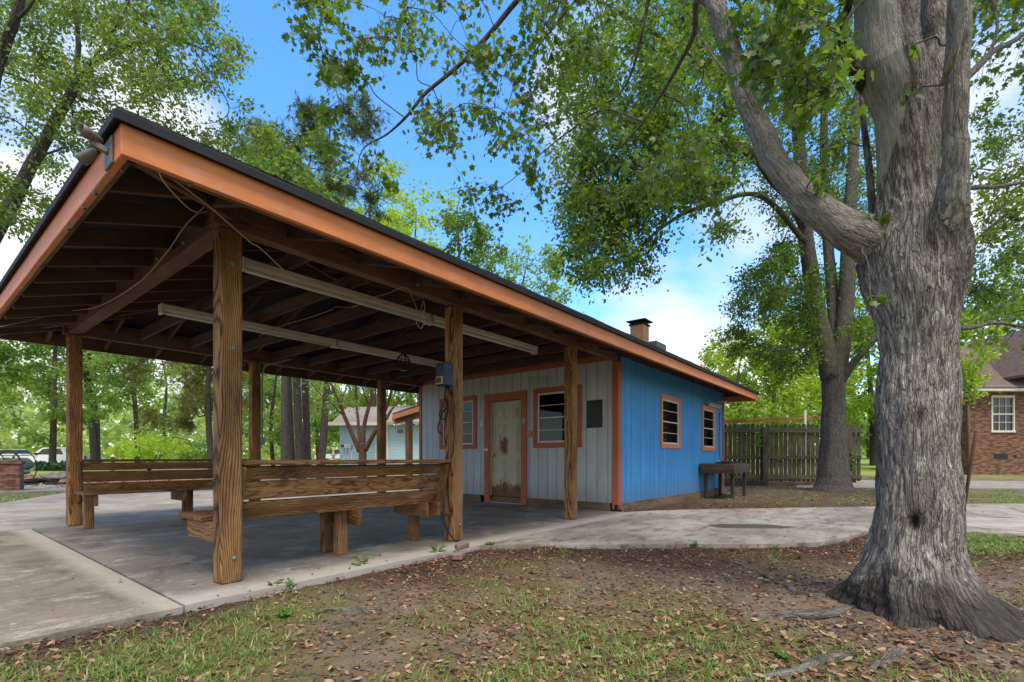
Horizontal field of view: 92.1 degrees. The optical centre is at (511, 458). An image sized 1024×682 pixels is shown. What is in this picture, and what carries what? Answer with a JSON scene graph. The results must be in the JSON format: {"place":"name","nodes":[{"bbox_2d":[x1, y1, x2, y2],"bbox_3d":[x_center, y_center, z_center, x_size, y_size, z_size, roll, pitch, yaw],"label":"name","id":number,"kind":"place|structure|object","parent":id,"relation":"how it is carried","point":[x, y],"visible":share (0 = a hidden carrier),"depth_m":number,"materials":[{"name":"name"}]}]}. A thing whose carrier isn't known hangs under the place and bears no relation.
{"place":"outdoors","nodes":[
{"label":"outdoors","id":0,"kind":"place"},
{"bbox_2d":[0,484,65,492],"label":"garden path","id":1,"kind":"structure","parent":0,"point":[42,488],"depth_m":14.26,"materials":[{"name":"concrete"}]},
{"bbox_2d":[0,451,19,459],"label":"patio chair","id":2,"kind":"object","parent":1,"relation":"on","point":[2,458],"visible":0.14,"depth_m":16.58,"materials":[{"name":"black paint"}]},
{"bbox_2d":[0,460,25,490],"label":"brick barbecue","id":3,"kind":"object","parent":1,"relation":"on","point":[11,475],"visible":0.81,"depth_m":13.30,"materials":[{"name":"red brick"}]},
{"bbox_2d":[0,450,36,477],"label":"patio chair","id":4,"kind":"object","parent":1,"relation":"on","point":[29,465],"visible":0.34,"depth_m":16.98,"materials":[{"name":"black paint"}]},
{"bbox_2d":[24,478,59,484],"bbox_3d":[-15.986,0.832,16.582,0.723,0.341,1.226,0,0,39],"label":"ash heap","id":5,"kind":"object","parent":1,"relation":"on","point":[34,481],"visible":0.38,"depth_m":16.48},
{"bbox_2d":[0,529,182,652],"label":"driveway","id":6,"kind":"structure","parent":0,"point":[41,575],"depth_m":3.08,"materials":[{"name":"beige concrete"}]},
{"bbox_2d":[0,457,1023,681],"bbox_3d":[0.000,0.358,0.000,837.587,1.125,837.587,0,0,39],"label":"ground","id":7,"kind":"structure","parent":0,"point":[343,657],"depth_m":2.78,"materials":[{"name":"soil"}]},
{"bbox_2d":[0,449,31,458],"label":"parked car","id":8,"kind":"object","parent":7,"relation":"on","point":[16,451],"visible":0.18,"depth_m":56.10,"materials":[{"name":"paint"}]},
{"bbox_2d":[0,0,35,87],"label":"slender tree","id":9,"kind":"object","parent":7,"relation":"on","point":[19,11],"visible":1,"depth_m":8.29,"materials":[{"name":"green plant"}]},
{"bbox_2d":[0,490,59,502],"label":"grass","id":10,"kind":"structure","parent":7,"relation":"on","point":[15,495],"depth_m":11.58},
{"bbox_2d":[0,339,65,440],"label":"broadleaf tree","id":11,"kind":"object","parent":7,"relation":"on","point":[25,432],"visible":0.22,"depth_m":46.82,"materials":[{"name":"green plant"}]},
{"bbox_2d":[34,460,65,470],"bbox_3d":[-32.835,0.593,35.497,6.236,0.947,2.345,0,0,39],"label":"ground ivy","id":12,"kind":"object","parent":7,"relation":"on","point":[50,465],"visible":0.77,"depth_m":34.27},
{"bbox_2d":[40,471,65,478],"bbox_3d":[-19.317,0.809,20.989,0.749,0.540,1.156,0,0,39],"label":"rock","id":13,"kind":"object","parent":7,"relation":"on","point":[57,474],"visible":0.49,"depth_m":20.71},
{"bbox_2d":[15,447,101,462],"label":"pickup truck","id":14,"kind":"object","parent":7,"relation":"on","point":[40,454],"visible":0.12,"depth_m":43.50,"materials":[{"name":"white paint"}]},
{"bbox_2d":[0,275,153,470],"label":"broadleaf tree","id":15,"kind":"object","parent":7,"relation":"on","point":[11,369],"visible":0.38,"depth_m":35.30,"materials":[{"name":"green plant"}]},
{"bbox_2d":[19,342,158,462],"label":"broadleaf tree","id":16,"kind":"object","parent":7,"relation":"on","point":[94,441],"visible":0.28,"depth_m":41.26,"materials":[{"name":"green plant"}]},
{"bbox_2d":[24,473,210,487],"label":"straw litter","id":17,"kind":"object","parent":7,"relation":"on","point":[32,476],"visible":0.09,"depth_m":18.67,"materials":[{"name":"brown plant"}]},
{"bbox_2d":[86,354,180,458],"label":"tree","id":18,"kind":"object","parent":7,"relation":"on","point":[134,405],"visible":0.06,"depth_m":46.00,"materials":[{"name":"green plant"}]},
{"bbox_2d":[0,0,273,245],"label":"leaning tree","id":19,"kind":"object","parent":7,"relation":"on","point":[15,194],"visible":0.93,"depth_m":10.35,"materials":[{"name":"green plant"}]},
{"bbox_2d":[102,429,192,469],"bbox_3d":[-24.407,-0.663,32.983,4.242,3.169,4.644,0,0,5],"label":"shrub","id":20,"kind":"object","parent":7,"relation":"on","point":[146,442],"visible":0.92,"depth_m":32.16,"materials":[{"name":"green plant"}]},
{"bbox_2d":[98,359,211,458],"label":"broadleaf tree","id":21,"kind":"object","parent":7,"relation":"on","point":[165,404],"visible":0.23,"depth_m":51.62,"materials":[{"name":"green plant"}]},
{"bbox_2d":[95,353,268,468],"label":"pine tree","id":22,"kind":"object","parent":7,"relation":"on","point":[195,386],"visible":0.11,"depth_m":26.79,"materials":[{"name":"green plant"}]},
{"bbox_2d":[158,438,207,461],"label":"shrub","id":23,"kind":"object","parent":7,"relation":"on","point":[186,454],"visible":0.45,"depth_m":43.51,"materials":[{"name":"green plant"}]},
{"bbox_2d":[0,480,416,530],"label":"concrete apron","id":24,"kind":"object","parent":7,"relation":"on","point":[40,512],"visible":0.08,"depth_m":8.46,"materials":[{"name":"concrete"}]},
{"bbox_2d":[157,363,280,440],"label":"broadleaf tree","id":25,"kind":"object","parent":7,"relation":"on","point":[202,401],"visible":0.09,"depth_m":38.39,"materials":[{"name":"green plant"}]},
{"bbox_2d":[212,371,334,465],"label":"broadleaf tree","id":26,"kind":"object","parent":7,"relation":"on","point":[275,413],"visible":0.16,"depth_m":33.75,"materials":[{"name":"green plant"}]},
{"bbox_2d":[277,608,291,617],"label":"weed","id":27,"kind":"object","parent":7,"relation":"on","point":[284,612],"visible":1,"depth_m":2.80,"materials":[{"name":"green plant"}]},
{"bbox_2d":[226,119,351,479],"bbox_3d":[-8.826,-5.901,19.129,6.345,14.152,5.663,0,0,39],"label":"broadleaf tree","id":28,"kind":"object","parent":7,"relation":"on","point":[263,159],"visible":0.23,"depth_m":17.89,"materials":[{"name":"green plant"}]},
{"bbox_2d":[284,579,299,590],"bbox_3d":[-1.480,0.856,3.305,0.116,0.072,0.085,0,0,39],"label":"weed","id":29,"kind":"object","parent":7,"relation":"on","point":[290,583],"visible":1,"depth_m":3.31,"materials":[{"name":"green plant"}]},
{"bbox_2d":[242,122,342,459],"bbox_3d":[-9.867,-6.862,21.930,4.587,15.985,4.849,0,0,39],"label":"pine tree","id":30,"kind":"object","parent":7,"relation":"on","point":[291,434],"visible":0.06,"depth_m":21.84,"materials":[{"name":"green plant"}]},
{"bbox_2d":[236,115,361,478],"bbox_3d":[-8.875,-6.694,20.509,5.386,15.827,3.825,0,0,-17],"label":"pine tree","id":31,"kind":"object","parent":7,"relation":"on","point":[299,444],"visible":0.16,"depth_m":21.26,"materials":[{"name":"green plant"}]},
{"bbox_2d":[270,144,344,464],"bbox_3d":[-9.980,-6.879,22.304,4.657,16.122,4.839,0,0,-2],"label":"pine tree","id":32,"kind":"object","parent":7,"relation":"on","point":[306,426],"visible":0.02,"depth_m":22.67,"materials":[{"name":"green plant"}]},
{"bbox_2d":[248,376,376,464],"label":"broadleaf tree","id":33,"kind":"object","parent":7,"relation":"on","point":[315,424],"visible":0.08,"depth_m":41.16,"materials":[{"name":"green plant"}]},
{"bbox_2d":[246,70,394,478],"bbox_3d":[-7.977,-7.787,21.994,5.845,17.830,5.635,0,0,14],"label":"pine tree","id":34,"kind":"object","parent":7,"relation":"on","point":[364,132],"visible":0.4,"depth_m":21.32,"materials":[{"name":"green plant"}]},
{"bbox_2d":[314,449,339,459],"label":"parked car","id":35,"kind":"object","parent":7,"relation":"on","point":[336,451],"visible":0.12,"depth_m":55.00,"materials":[{"name":"paint"}]},
{"bbox_2d":[33,499,635,612],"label":"concrete slab","id":36,"kind":"structure","parent":7,"relation":"on","point":[154,555],"depth_m":4.86,"materials":[{"name":"concrete"}]},
{"bbox_2d":[74,459,258,528],"bbox_3d":[-4.720,0.437,6.986,0.677,0.848,2.225,0,0,39],"label":"bench","id":37,"kind":"object","parent":36,"relation":"on","point":[89,493],"visible":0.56,"depth_m":6.74,"materials":[{"name":"brown wood"}]},
{"bbox_2d":[178,459,450,555],"bbox_3d":[-1.580,0.437,4.416,0.677,0.848,2.233,0,0,39],"label":"bench","id":38,"kind":"object","parent":36,"relation":"on","point":[341,512],"visible":0.81,"depth_m":4.27,"materials":[{"name":"brown wood"}]},
{"bbox_2d":[0,105,759,584],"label":"pavilion building","id":39,"kind":"structure","parent":36,"relation":"on","point":[580,411],"depth_m":6.00,"materials":[{"name":"brown wood"}]},
{"bbox_2d":[75,123,113,170],"bbox_3d":[-2.015,-1.486,2.367,0.202,0.154,0.124,0,0,39],"label":"flood lamp","id":40,"kind":"object","parent":39,"relation":"attached to","point":[86,157],"visible":1,"depth_m":2.36,"materials":[{"name":"grey metal"}]},
{"bbox_2d":[0,206,204,326],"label":"extension cord","id":41,"kind":"object","parent":39,"relation":"attached to","point":[136,283],"visible":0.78,"depth_m":4.08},
{"bbox_2d":[159,172,208,212],"bbox_3d":[-1.841,-1.493,2.817,0.036,0.224,0.812,0,0,-17],"label":"extension cord","id":42,"kind":"object","parent":39,"relation":"hanging from","point":[178,198],"visible":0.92,"depth_m":2.62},
{"bbox_2d":[158,303,335,347],"bbox_3d":[-3.089,-1.580,6.011,0.106,0.112,2.040,0,0,39],"label":"strip light","id":43,"kind":"object","parent":39,"relation":"attached to","point":[182,312],"visible":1,"depth_m":5.96,"materials":[{"name":"white metal"}]},
{"bbox_2d":[259,305,358,336],"bbox_3d":[-2.307,-1.609,5.707,2.010,0.164,0.062,0,0,31],"label":"extension cord","id":44,"kind":"object","parent":43,"relation":"attached to","point":[311,316],"visible":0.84,"depth_m":5.74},
{"bbox_2d":[175,181,380,299],"bbox_3d":[-1.569,-1.397,3.489,0.227,0.104,2.157,0,0,15],"label":"extension cord","id":45,"kind":"object","parent":39,"relation":"attached to","point":[261,248],"visible":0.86,"depth_m":3.20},
{"bbox_2d":[242,256,430,324],"bbox_3d":[-1.587,-1.580,4.816,0.106,0.112,2.040,0,0,39],"label":"strip light","id":46,"kind":"object","parent":39,"relation":"attached to","point":[260,269],"visible":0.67,"depth_m":4.60,"materials":[{"name":"white metal"}]},
{"bbox_2d":[335,340,441,366],"bbox_3d":[-1.800,-1.580,7.631,0.106,0.112,2.040,0,0,39],"label":"strip light","id":47,"kind":"object","parent":39,"relation":"attached to","point":[345,345],"visible":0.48,"depth_m":7.38,"materials":[{"name":"white metal"}]},
{"bbox_2d":[368,286,424,328],"bbox_3d":[-1.069,-1.388,4.501,0.541,0.390,0.061,0,0,-16],"label":"extension cord","id":48,"kind":"object","parent":39,"relation":"hanging from","point":[414,302],"visible":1,"depth_m":4.55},
{"bbox_2d":[396,331,410,370],"bbox_3d":[-1.520,-1.506,6.900,0.210,0.550,0.210,0,0,39],"label":"hanging lantern","id":49,"kind":"object","parent":39,"relation":"hanging from","point":[403,368],"visible":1,"depth_m":6.87,"materials":[{"name":"black paint"}]},
{"bbox_2d":[436,362,452,386],"bbox_3d":[-0.701,-0.854,5.048,0.125,0.230,0.151,0,0,39],"label":"control box","id":50,"kind":"object","parent":39,"relation":"attached to","point":[444,374],"visible":0.99,"depth_m":5.01,"materials":[{"name":"blue metal"}]},
{"bbox_2d":[437,386,448,434],"bbox_3d":[-0.704,-0.488,5.040,0.121,0.507,0.049,0,0,-6],"label":"power cable","id":51,"kind":"object","parent":50,"relation":"hanging from","point":[440,418],"visible":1,"depth_m":5.03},
{"bbox_2d":[450,386,453,457],"bbox_3d":[-0.611,-0.368,5.034,0.049,0.743,0.011,0,0,-33],"label":"power cable","id":52,"kind":"object","parent":39,"relation":"attached to","point":[453,421],"visible":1,"depth_m":5.04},
{"bbox_2d":[440,395,476,448],"bbox_3d":[-1.117,-0.724,10.223,1.060,1.070,0.054,0,0,39],"label":"window","id":53,"kind":"structure","parent":39,"relation":"in","point":[469,402],"depth_m":10.05,"materials":[{"name":"red paint"}]},
{"bbox_2d":[428,314,537,354],"bbox_3d":[-0.297,-1.580,6.435,0.106,0.112,2.040,0,0,39],"label":"strip light","id":54,"kind":"object","parent":39,"relation":"attached to","point":[437,321],"visible":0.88,"depth_m":6.41,"materials":[{"name":"white metal"}]},
{"bbox_2d":[491,400,520,502],"bbox_3d":[-0.106,-0.130,9.454,0.772,1.931,0.118,0,0,39],"label":"door","id":55,"kind":"structure","parent":39,"relation":"in","point":[506,415],"depth_m":9.48,"materials":[{"name":"beige paint"}]},
{"bbox_2d":[533,384,581,447],"bbox_3d":[0.796,-0.724,8.700,1.010,1.070,0.054,0,0,39],"label":"window","id":56,"kind":"structure","parent":39,"relation":"in","point":[548,403],"depth_m":8.78,"materials":[{"name":"red paint"}]},
{"bbox_2d":[660,394,680,448],"bbox_3d":[3.142,-0.709,9.782,0.054,1.030,1.050,0,0,39],"label":"window","id":57,"kind":"structure","parent":39,"relation":"in","point":[670,407],"depth_m":9.77,"materials":[{"name":"orange paint"}]},
{"bbox_2d":[702,405,715,450],"bbox_3d":[4.655,-0.699,11.683,0.054,1.050,1.010,0,0,39],"label":"window","id":58,"kind":"structure","parent":39,"relation":"in","point":[708,413],"depth_m":11.71,"materials":[{"name":"orange paint"}]},
{"bbox_2d":[705,401,726,408],"bbox_3d":[4.886,-1.315,11.799,0.208,0.187,1.050,0,0,39],"label":"wall lamp","id":59,"kind":"object","parent":39,"relation":"attached to","point":[713,405],"visible":1,"depth_m":11.75,"materials":[{"name":"grey metal"}]},
{"bbox_2d":[719,412,740,493],"bbox_3d":[5.378,-0.125,12.245,0.681,2.028,0.173,0,0,-26],"label":"downspout","id":60,"kind":"object","parent":39,"relation":"hanging from","point":[719,447],"visible":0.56,"depth_m":12.21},
{"bbox_2d":[430,541,446,551],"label":"weed","id":61,"kind":"object","parent":36,"relation":"on","point":[435,547],"visible":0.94,"depth_m":4.55,"materials":[{"name":"green plant"}]},
{"bbox_2d":[441,512,459,541],"bbox_3d":[-0.624,0.706,5.024,0.197,0.301,0.120,0,0,-11],"label":"power cable","id":62,"kind":"object","parent":36,"relation":"on","point":[444,524],"visible":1,"depth_m":4.99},
{"bbox_2d":[454,542,468,549],"bbox_3d":[-0.467,0.816,4.598,0.129,0.061,0.070,0,0,-34],"label":"broken brick","id":63,"kind":"object","parent":36,"relation":"on","point":[461,545],"visible":1,"depth_m":4.57,"materials":[{"name":"brick"}]},
{"bbox_2d":[341,444,352,477],"bbox_3d":[-4.079,0.288,12.200,0.252,1.266,0.200,0,0,0],"label":"metal stand","id":64,"kind":"object","parent":7,"relation":"on","point":[344,446],"visible":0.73,"depth_m":12.19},
{"bbox_2d":[309,381,387,457],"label":"broadleaf tree","id":65,"kind":"object","parent":7,"relation":"on","point":[329,432],"visible":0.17,"depth_m":44.80,"materials":[{"name":"green plant"}]},
{"bbox_2d":[295,379,406,476],"bbox_3d":[-4.256,-1.863,13.745,5.180,5.637,3.729,0,0,1],"label":"crepe myrtle","id":66,"kind":"object","parent":7,"relation":"on","point":[361,447],"visible":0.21,"depth_m":13.90,"materials":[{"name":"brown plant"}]},
{"bbox_2d":[352,554,370,564],"bbox_3d":[-1.235,0.841,4.011,0.136,0.151,0.182,0,0,26],"label":"weed","id":67,"kind":"object","parent":7,"relation":"on","point":[365,560],"visible":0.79,"depth_m":4.00,"materials":[{"name":"green plant"}]},
{"bbox_2d":[308,156,436,406],"bbox_3d":[-9.442,-9.064,33.185,9.246,20.612,9.479,0,0,39],"label":"broadleaf tree","id":68,"kind":"object","parent":7,"relation":"on","point":[390,171],"visible":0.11,"depth_m":31.42,"materials":[{"name":"green plant"}]},
{"bbox_2d":[328,406,418,464],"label":"blue house","id":69,"kind":"structure","parent":7,"relation":"on","point":[395,442],"depth_m":28.89,"materials":[{"name":"wood"}]},
{"bbox_2d":[340,385,416,424],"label":"broadleaf tree","id":70,"kind":"object","parent":7,"relation":"on","point":[409,397],"visible":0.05,"depth_m":38.08,"materials":[{"name":"green plant"}]},
{"bbox_2d":[392,405,418,475],"bbox_3d":[-3.685,-0.393,17.553,3.470,2.588,4.659,0,0,15],"label":"shelter","id":71,"kind":"object","parent":7,"relation":"on","point":[407,416],"visible":0.56,"depth_m":16.51,"materials":[{"name":"brown wood"}]},
{"bbox_2d":[368,178,484,424],"bbox_3d":[-5.603,-7.619,29.835,7.489,17.501,7.505,0,0,-27],"label":"broadleaf tree","id":72,"kind":"object","parent":7,"relation":"on","point":[396,218],"visible":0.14,"depth_m":28.45,"materials":[{"name":"green plant"}]},
{"bbox_2d":[0,368,875,461],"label":"woods","id":73,"kind":"object","parent":7,"relation":"on","point":[110,433],"visible":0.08,"depth_m":67.10,"materials":[{"name":"green plant"}]},
{"bbox_2d":[452,552,464,559],"bbox_3d":[-0.470,0.861,4.340,0.090,0.055,0.120,0,0,10],"label":"broken brick","id":74,"kind":"object","parent":7,"relation":"on","point":[458,555],"visible":1,"depth_m":4.29,"materials":[{"name":"brick"}]},
{"bbox_2d":[428,180,519,284],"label":"broadleaf tree","id":75,"kind":"object","parent":7,"relation":"on","point":[479,236],"visible":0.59,"depth_m":25.67,"materials":[{"name":"green plant"}]},
{"bbox_2d":[0,535,1023,681],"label":"fallen leaves","id":76,"kind":"object","parent":7,"relation":"on","point":[919,674],"visible":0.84,"depth_m":2.41,"materials":[{"name":"brown plant"}]},
{"bbox_2d":[0,531,1023,681],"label":"grass","id":77,"kind":"structure","parent":7,"relation":"on","point":[189,667],"depth_m":2.21,"materials":[{"name":"plant"}]},
{"bbox_2d":[0,534,1023,681],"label":"mulch chips","id":78,"kind":"object","parent":7,"relation":"on","point":[399,575],"visible":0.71,"depth_m":3.50,"materials":[{"name":"wood"}]},
{"bbox_2d":[1,536,1023,681],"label":"twigs","id":79,"kind":"object","parent":7,"relation":"on","point":[595,629],"visible":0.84,"depth_m":2.50,"materials":[{"name":"brown wood"}]},
{"bbox_2d":[475,235,572,306],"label":"broadleaf tree","id":80,"kind":"object","parent":7,"relation":"on","point":[552,263],"visible":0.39,"depth_m":32.80,"materials":[{"name":"green plant"}]},
{"bbox_2d":[545,271,588,314],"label":"broadleaf tree","id":81,"kind":"object","parent":7,"relation":"on","point":[566,284],"visible":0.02,"depth_m":41.96,"materials":[{"name":"green plant"}]},
{"bbox_2d":[272,0,1023,681],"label":"maple tree","id":82,"kind":"object","parent":7,"relation":"on","point":[906,244],"visible":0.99,"depth_m":2.72,"materials":[{"name":"grey plant"}]},
{"bbox_2d":[965,430,977,504],"bbox_3d":[2.453,0.181,2.660,0.018,0.658,0.136,0,0,4],"label":"iron rod","id":83,"kind":"object","parent":82,"relation":"attached to","point":[967,485],"visible":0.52,"depth_m":2.63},
{"bbox_2d":[700,460,750,498],"bbox_3d":[4.930,0.481,11.382,0.740,0.861,1.428,0,0,39],"label":"side table","id":84,"kind":"object","parent":7,"relation":"on","point":[731,468],"visible":0.94,"depth_m":11.01,"materials":[{"name":"grey wood"}]},
{"bbox_2d":[724,481,765,485],"bbox_3d":[7.135,0.775,15.200,1.368,0.170,0.045,0,0,0],"label":"board","id":85,"kind":"object","parent":7,"relation":"on","point":[749,483],"visible":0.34,"depth_m":15.18,"materials":[{"name":"grey wood"}]},
{"bbox_2d":[635,485,875,510],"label":"mulch chips","id":86,"kind":"object","parent":7,"relation":"on","point":[771,499],"visible":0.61,"depth_m":10.37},
{"bbox_2d":[697,328,821,461],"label":"broadleaf tree","id":87,"kind":"object","parent":7,"relation":"on","point":[790,398],"visible":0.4,"depth_m":23.79,"materials":[{"name":"green plant"}]},
{"bbox_2d":[724,410,820,424],"bbox_3d":[9.648,-0.521,18.553,4.444,2.563,0.363,0,0,-5],"label":"wooden rail","id":88,"kind":"object","parent":7,"relation":"on","point":[804,418],"visible":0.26,"depth_m":18.46,"materials":[{"name":"brown wood"}]},
{"bbox_2d":[534,0,1023,492],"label":"shade tree","id":89,"kind":"object","parent":7,"relation":"on","point":[827,335],"visible":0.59,"depth_m":10.36,"materials":[{"name":"green plant"}]},
{"bbox_2d":[775,648,792,660],"bbox_3d":[1.205,0.876,2.185,0.071,0.046,0.072,0,0,39],"label":"weed","id":90,"kind":"object","parent":7,"relation":"on","point":[784,656],"visible":0.96,"depth_m":2.18,"materials":[{"name":"green plant"}]},
{"bbox_2d":[766,482,813,485],"bbox_3d":[8.629,0.796,15.305,1.518,0.120,0.150,0,0,0],"label":"board stack","id":91,"kind":"object","parent":7,"relation":"on","point":[786,483],"visible":0.75,"depth_m":15.26,"materials":[{"name":"brown wood"}]},
{"bbox_2d":[713,316,868,466],"bbox_3d":[14.806,-3.602,26.804,6.832,8.716,7.166,0,0,-4],"label":"broadleaf tree","id":92,"kind":"object","parent":7,"relation":"on","point":[814,389],"visible":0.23,"depth_m":25.67,"materials":[{"name":"green plant"}]},
{"bbox_2d":[724,424,861,483],"bbox_3d":[8.818,-0.099,15.990,5.070,2.055,0.180,0,0,0],"label":"board fence","id":93,"kind":"object","parent":7,"relation":"on","point":[769,457],"visible":0.59,"depth_m":16.06,"materials":[{"name":"brown wood"}]},
{"bbox_2d":[753,431,763,448],"bbox_3d":[7.954,-0.523,15.862,0.383,0.716,0.197,0,0,-9],"label":"vine","id":94,"kind":"object","parent":93,"relation":"attached to","point":[758,441],"visible":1,"depth_m":15.86,"materials":[{"name":"green plant"}]},
{"bbox_2d":[848,452,862,479],"bbox_3d":[11.005,0.243,15.852,0.549,0.912,0.205,0,0,6],"label":"vine","id":95,"kind":"object","parent":93,"relation":"attached to","point":[854,459],"visible":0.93,"depth_m":15.87,"materials":[{"name":"green plant"}]},
{"bbox_2d":[757,276,878,452],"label":"broadleaf tree","id":96,"kind":"object","parent":7,"relation":"on","point":[854,407],"visible":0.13,"depth_m":29.02,"materials":[{"name":"green plant"}]},
{"bbox_2d":[789,287,879,465],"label":"broadleaf tree","id":97,"kind":"object","parent":7,"relation":"on","point":[872,449],"visible":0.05,"depth_m":28.98,"materials":[{"name":"green plant"}]},
{"bbox_2d":[811,376,875,458],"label":"broadleaf tree","id":98,"kind":"object","parent":7,"relation":"on","point":[864,442],"visible":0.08,"depth_m":47.88,"materials":[{"name":"green plant"}]},
{"bbox_2d":[685,488,1023,566],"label":"grass","id":99,"kind":"structure","parent":7,"relation":"on","point":[1014,541],"depth_m":5.48,"materials":[{"name":"plant"}]},
{"bbox_2d":[960,312,1011,407],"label":"broadleaf tree","id":100,"kind":"object","parent":7,"relation":"on","point":[974,378],"visible":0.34,"depth_m":14.75,"materials":[{"name":"green plant"}]},
{"bbox_2d":[960,330,1023,474],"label":"brick house","id":101,"kind":"structure","parent":7,"relation":"on","point":[997,423],"depth_m":19.00,"materials":[{"name":"brown brick"}]},
{"bbox_2d":[990,395,1015,432],"bbox_3d":[18.901,-1.703,19.000,0.939,1.431,0.100,0,0,0],"label":"window","id":102,"kind":"structure","parent":101,"relation":"in","point":[1002,408],"depth_m":19.03,"materials":[{"name":"beige paint"}]},
{"bbox_2d":[960,272,1023,343],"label":"broadleaf tree","id":103,"kind":"object","parent":7,"relation":"on","point":[1021,319],"visible":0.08,"depth_m":35.48,"materials":[{"name":"green plant"}]},
{"bbox_2d":[964,264,1023,340],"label":"broadleaf tree","id":104,"kind":"object","parent":7,"relation":"on","point":[1012,273],"visible":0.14,"depth_m":35.05,"materials":[{"name":"green plant"}]},
{"bbox_2d":[0,0,1023,458],"label":"sky","id":105,"kind":"structure","parent":0,"point":[681,317],"materials":[{"name":"blue"}]},
{"bbox_2d":[480,503,1023,549],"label":"path","id":106,"kind":"structure","parent":0,"point":[728,528],"depth_m":5.98,"materials":[{"name":"concrete"}]},
{"bbox_2d":[51,508,842,608],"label":"fallen leaves","id":107,"kind":"object","parent":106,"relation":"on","point":[398,539],"visible":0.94,"depth_m":4.37,"materials":[{"name":"brown plant"}]},
{"bbox_2d":[796,480,1023,488],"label":"gravel driveway","id":108,"kind":"structure","parent":0,"point":[973,484],"depth_m":15.44,"materials":[{"name":"gravel"}]},
{"bbox_2d":[966,518,1023,531],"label":"concrete path","id":109,"kind":"structure","parent":0,"point":[1012,524],"depth_m":6.49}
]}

